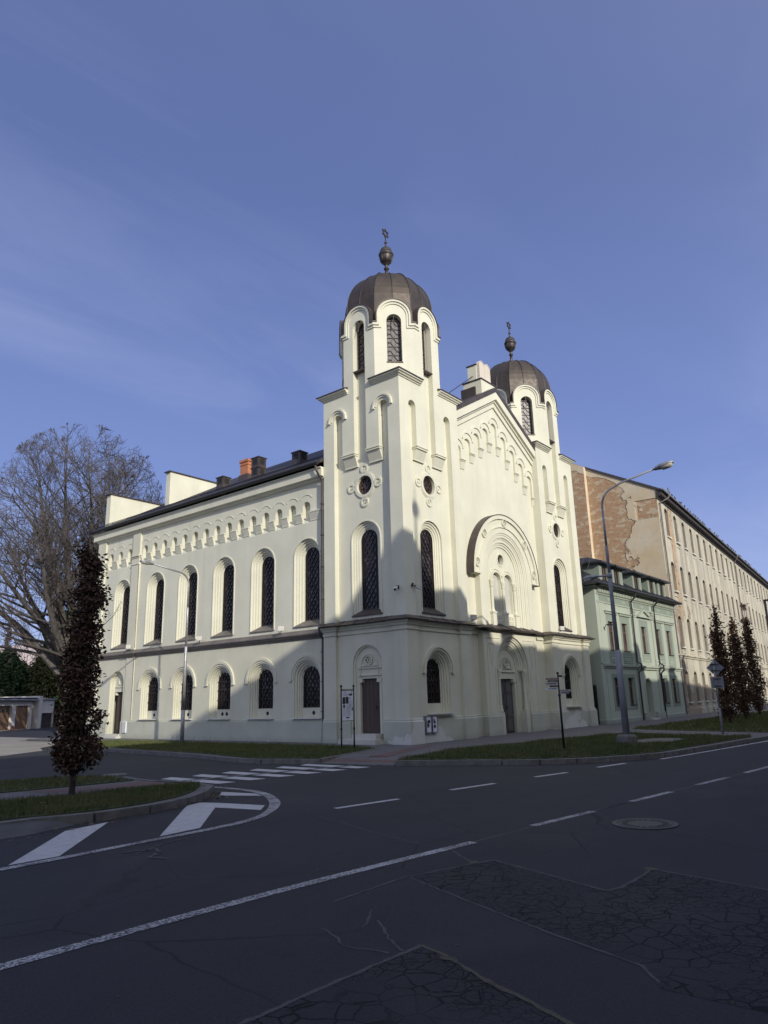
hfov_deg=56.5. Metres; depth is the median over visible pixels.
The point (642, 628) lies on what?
window
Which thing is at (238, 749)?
grass
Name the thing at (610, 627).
window
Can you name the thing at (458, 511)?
synagogue
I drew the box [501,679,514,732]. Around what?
portal door
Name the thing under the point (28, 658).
pale house
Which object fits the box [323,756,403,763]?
pavement ramp
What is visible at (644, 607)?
green house
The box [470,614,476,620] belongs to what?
floodlight
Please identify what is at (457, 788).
lane line
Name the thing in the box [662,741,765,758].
edge line
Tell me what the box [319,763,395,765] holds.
kerb
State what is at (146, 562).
street lamp
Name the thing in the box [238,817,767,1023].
joint seal
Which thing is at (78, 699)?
columnar tree
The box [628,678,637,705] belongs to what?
window
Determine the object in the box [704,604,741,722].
columnar oak
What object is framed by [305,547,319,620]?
window
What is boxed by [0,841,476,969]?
line
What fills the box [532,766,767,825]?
line
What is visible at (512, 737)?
pavement
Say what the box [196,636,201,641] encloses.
floodlight
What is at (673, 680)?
window
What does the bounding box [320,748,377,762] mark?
kerb
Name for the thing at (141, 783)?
red paver path
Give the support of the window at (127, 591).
in the synagogue
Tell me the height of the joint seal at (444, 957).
0.001 m
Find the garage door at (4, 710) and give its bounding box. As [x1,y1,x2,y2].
[0,706,9,730]
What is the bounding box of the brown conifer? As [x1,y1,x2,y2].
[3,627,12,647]
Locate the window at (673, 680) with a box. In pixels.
[672,679,680,702]
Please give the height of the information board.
2.205 m
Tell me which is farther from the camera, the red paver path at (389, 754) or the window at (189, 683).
the window at (189, 683)
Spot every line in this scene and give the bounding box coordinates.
[0,787,279,870]
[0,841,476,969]
[180,765,353,780]
[336,763,625,808]
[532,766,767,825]
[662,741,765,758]
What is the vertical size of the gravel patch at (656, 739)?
0.001 m
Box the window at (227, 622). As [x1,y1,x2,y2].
[222,565,233,630]
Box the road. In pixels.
[0,726,767,1023]
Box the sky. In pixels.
[0,0,767,645]
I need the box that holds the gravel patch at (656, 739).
[638,738,681,742]
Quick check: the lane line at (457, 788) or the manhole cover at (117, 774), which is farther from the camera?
the manhole cover at (117, 774)
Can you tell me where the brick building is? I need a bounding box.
[570,464,767,715]
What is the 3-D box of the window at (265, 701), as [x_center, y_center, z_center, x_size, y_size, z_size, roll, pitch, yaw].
[-5.303,7.916,32.210,1.040,1.860,0.102,-13,-19,38]
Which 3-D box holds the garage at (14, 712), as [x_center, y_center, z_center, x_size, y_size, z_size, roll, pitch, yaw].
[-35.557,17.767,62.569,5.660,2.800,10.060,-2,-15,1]
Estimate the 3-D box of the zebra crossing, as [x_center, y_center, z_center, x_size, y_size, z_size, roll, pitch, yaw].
[-2.971,6.687,18.337,4.877,0.001,2.472,12,-20,-42]
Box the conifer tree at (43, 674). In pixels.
[13,643,62,726]
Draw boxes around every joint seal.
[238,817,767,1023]
[420,945,575,1023]
[439,861,657,960]
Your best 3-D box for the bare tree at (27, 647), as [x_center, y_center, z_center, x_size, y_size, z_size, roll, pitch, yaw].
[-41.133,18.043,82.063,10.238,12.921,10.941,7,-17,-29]
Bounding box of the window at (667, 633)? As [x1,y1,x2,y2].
[666,631,673,655]
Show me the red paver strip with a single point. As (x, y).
(357, 760)
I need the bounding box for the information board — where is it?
[340,685,354,747]
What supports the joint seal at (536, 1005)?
on the road patch at (421, 985)
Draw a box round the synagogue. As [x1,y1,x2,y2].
[86,229,597,744]
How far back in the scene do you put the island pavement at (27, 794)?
14.15 m
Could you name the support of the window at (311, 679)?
in the synagogue
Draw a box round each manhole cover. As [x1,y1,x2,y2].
[102,773,126,775]
[612,818,678,829]
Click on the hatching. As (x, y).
(192, 816)
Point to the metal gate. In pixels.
(595, 697)
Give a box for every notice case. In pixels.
[423,716,431,732]
[432,715,437,732]
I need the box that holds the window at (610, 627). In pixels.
[608,622,614,650]
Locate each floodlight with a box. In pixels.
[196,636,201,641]
[278,626,283,631]
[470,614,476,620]
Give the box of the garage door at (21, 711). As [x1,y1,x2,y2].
[14,706,27,729]
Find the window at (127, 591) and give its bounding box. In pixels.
[121,586,129,643]
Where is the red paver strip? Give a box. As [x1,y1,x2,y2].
[328,759,395,761]
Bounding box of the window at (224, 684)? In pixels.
[217,672,230,709]
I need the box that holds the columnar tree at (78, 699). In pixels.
[47,539,122,795]
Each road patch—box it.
[244,947,565,1023]
[412,860,767,1012]
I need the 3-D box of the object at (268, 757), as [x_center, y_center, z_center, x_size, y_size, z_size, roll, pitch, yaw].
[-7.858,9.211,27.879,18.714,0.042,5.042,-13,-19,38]
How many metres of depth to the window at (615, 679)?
41.62 m
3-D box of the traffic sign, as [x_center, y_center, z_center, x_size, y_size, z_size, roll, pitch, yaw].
[13.143,7.239,28.009,0.645,2.860,0.105,-6,-15,17]
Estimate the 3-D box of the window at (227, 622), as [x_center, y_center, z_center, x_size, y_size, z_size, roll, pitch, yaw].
[-7.616,4.056,35.187,0.880,3.561,0.050,-13,-19,38]
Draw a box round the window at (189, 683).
[181,675,192,709]
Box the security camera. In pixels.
[411,583,421,589]
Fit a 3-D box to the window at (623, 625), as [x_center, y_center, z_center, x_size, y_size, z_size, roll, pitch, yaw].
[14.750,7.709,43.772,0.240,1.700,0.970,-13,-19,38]
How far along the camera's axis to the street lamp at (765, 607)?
35.29 m
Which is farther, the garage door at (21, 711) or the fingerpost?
the garage door at (21, 711)
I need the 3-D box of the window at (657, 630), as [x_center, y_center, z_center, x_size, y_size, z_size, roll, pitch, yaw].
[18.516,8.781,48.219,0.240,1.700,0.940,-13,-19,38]
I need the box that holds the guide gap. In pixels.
[182,765,352,780]
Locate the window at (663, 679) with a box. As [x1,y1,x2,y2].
[663,679,666,702]
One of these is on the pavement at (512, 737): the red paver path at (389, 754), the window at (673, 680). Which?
the red paver path at (389, 754)
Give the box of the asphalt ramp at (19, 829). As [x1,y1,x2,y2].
[0,820,73,839]
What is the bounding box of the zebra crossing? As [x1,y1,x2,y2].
[164,764,364,783]
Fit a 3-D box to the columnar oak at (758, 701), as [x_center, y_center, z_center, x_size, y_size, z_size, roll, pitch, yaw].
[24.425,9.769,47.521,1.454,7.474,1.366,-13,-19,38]
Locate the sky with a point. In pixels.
(196, 195)
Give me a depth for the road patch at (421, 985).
4.21 m
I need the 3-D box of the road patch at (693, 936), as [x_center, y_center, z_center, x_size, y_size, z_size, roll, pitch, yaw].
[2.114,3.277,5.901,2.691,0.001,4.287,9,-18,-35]
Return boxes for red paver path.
[28,781,163,792]
[368,745,434,756]
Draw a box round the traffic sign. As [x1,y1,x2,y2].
[707,660,723,733]
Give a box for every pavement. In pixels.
[0,777,204,821]
[114,705,767,764]
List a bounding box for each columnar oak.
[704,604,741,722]
[725,613,756,718]
[739,603,767,714]
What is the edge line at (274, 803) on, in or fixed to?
on the road
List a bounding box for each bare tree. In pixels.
[0,423,163,732]
[13,620,48,663]
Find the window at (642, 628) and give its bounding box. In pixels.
[641,627,649,653]
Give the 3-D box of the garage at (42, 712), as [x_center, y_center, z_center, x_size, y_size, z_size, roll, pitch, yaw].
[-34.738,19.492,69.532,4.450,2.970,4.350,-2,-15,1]
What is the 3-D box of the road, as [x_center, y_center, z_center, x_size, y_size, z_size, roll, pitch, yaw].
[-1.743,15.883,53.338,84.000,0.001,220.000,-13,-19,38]
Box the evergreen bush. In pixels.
[0,648,42,696]
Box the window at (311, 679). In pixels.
[303,666,319,707]
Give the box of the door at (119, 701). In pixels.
[115,692,122,733]
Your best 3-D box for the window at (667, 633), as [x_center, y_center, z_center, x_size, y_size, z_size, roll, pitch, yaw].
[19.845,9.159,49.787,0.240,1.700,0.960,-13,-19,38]
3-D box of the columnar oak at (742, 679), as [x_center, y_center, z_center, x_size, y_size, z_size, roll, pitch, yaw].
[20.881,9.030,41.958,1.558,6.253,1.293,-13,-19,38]
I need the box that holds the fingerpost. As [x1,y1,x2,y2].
[545,672,571,747]
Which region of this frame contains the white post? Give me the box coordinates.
[27,713,29,728]
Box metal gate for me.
[593,684,599,724]
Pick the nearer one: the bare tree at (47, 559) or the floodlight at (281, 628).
the floodlight at (281, 628)
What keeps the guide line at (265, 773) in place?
on the guide gap
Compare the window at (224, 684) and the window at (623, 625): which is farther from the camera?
the window at (623, 625)
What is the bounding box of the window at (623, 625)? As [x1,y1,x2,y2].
[622,624,630,651]
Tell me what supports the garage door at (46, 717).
in the garage at (42, 712)
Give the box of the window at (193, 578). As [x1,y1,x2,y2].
[188,572,196,635]
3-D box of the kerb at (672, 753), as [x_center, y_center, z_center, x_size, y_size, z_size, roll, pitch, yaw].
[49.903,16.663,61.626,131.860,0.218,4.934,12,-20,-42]
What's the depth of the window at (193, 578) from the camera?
36.96 m
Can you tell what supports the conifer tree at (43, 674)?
on the ground
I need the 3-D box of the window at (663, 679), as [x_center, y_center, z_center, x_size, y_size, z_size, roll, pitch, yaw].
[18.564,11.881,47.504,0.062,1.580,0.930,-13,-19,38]
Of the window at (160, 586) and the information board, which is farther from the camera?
the window at (160, 586)
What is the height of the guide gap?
0.001 m
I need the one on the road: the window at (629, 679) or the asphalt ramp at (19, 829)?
the asphalt ramp at (19, 829)
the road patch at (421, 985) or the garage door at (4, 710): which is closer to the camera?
the road patch at (421, 985)
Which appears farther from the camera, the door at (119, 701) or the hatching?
the door at (119, 701)
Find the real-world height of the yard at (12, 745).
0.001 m
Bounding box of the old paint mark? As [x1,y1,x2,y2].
[121,838,184,858]
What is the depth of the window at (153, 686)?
37.61 m
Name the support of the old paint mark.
on the road
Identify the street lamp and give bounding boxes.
[140,560,189,742]
[583,460,673,743]
[763,599,767,627]
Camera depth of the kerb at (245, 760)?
22.58 m
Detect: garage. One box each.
[0,697,38,730]
[1,696,57,728]
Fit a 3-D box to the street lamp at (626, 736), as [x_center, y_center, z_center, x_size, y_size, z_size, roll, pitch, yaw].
[8.469,3.012,23.942,3.575,9.180,0.579,-13,-19,38]
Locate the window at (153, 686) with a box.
[147,677,157,710]
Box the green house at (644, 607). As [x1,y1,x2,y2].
[579,557,686,723]
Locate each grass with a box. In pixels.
[99,739,373,757]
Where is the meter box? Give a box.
[121,722,126,732]
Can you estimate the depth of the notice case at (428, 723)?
27.06 m
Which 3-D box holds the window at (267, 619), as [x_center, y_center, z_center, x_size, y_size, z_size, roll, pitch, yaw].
[-5.394,3.534,33.431,0.880,3.561,0.050,-13,-19,38]
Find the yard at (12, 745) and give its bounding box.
[0,737,51,755]
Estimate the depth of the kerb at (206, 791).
11.65 m
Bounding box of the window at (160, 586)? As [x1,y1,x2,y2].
[154,579,163,639]
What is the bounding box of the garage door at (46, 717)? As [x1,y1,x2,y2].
[40,713,51,727]
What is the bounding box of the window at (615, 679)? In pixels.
[614,678,619,705]
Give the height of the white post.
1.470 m
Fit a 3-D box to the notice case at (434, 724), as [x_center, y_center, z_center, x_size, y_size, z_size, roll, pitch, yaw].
[1.918,8.136,27.416,0.130,0.620,0.340,-13,-19,38]
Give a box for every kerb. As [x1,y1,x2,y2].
[0,776,213,824]
[68,745,320,763]
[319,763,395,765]
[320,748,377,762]
[396,735,767,765]
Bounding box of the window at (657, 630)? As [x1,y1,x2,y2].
[657,630,663,654]
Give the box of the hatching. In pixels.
[9,792,264,864]
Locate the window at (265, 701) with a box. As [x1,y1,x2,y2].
[258,670,272,708]
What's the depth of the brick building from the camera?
56.56 m
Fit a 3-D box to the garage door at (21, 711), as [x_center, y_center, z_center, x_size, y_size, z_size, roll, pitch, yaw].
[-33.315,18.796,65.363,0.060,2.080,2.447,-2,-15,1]
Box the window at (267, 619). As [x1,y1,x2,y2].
[261,557,273,626]
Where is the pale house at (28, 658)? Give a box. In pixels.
[0,645,52,693]
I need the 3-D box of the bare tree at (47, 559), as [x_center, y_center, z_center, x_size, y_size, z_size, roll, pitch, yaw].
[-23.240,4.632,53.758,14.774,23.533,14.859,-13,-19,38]
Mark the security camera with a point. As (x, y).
(418, 587)
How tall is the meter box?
0.580 m
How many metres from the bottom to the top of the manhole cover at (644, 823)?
0.016 m

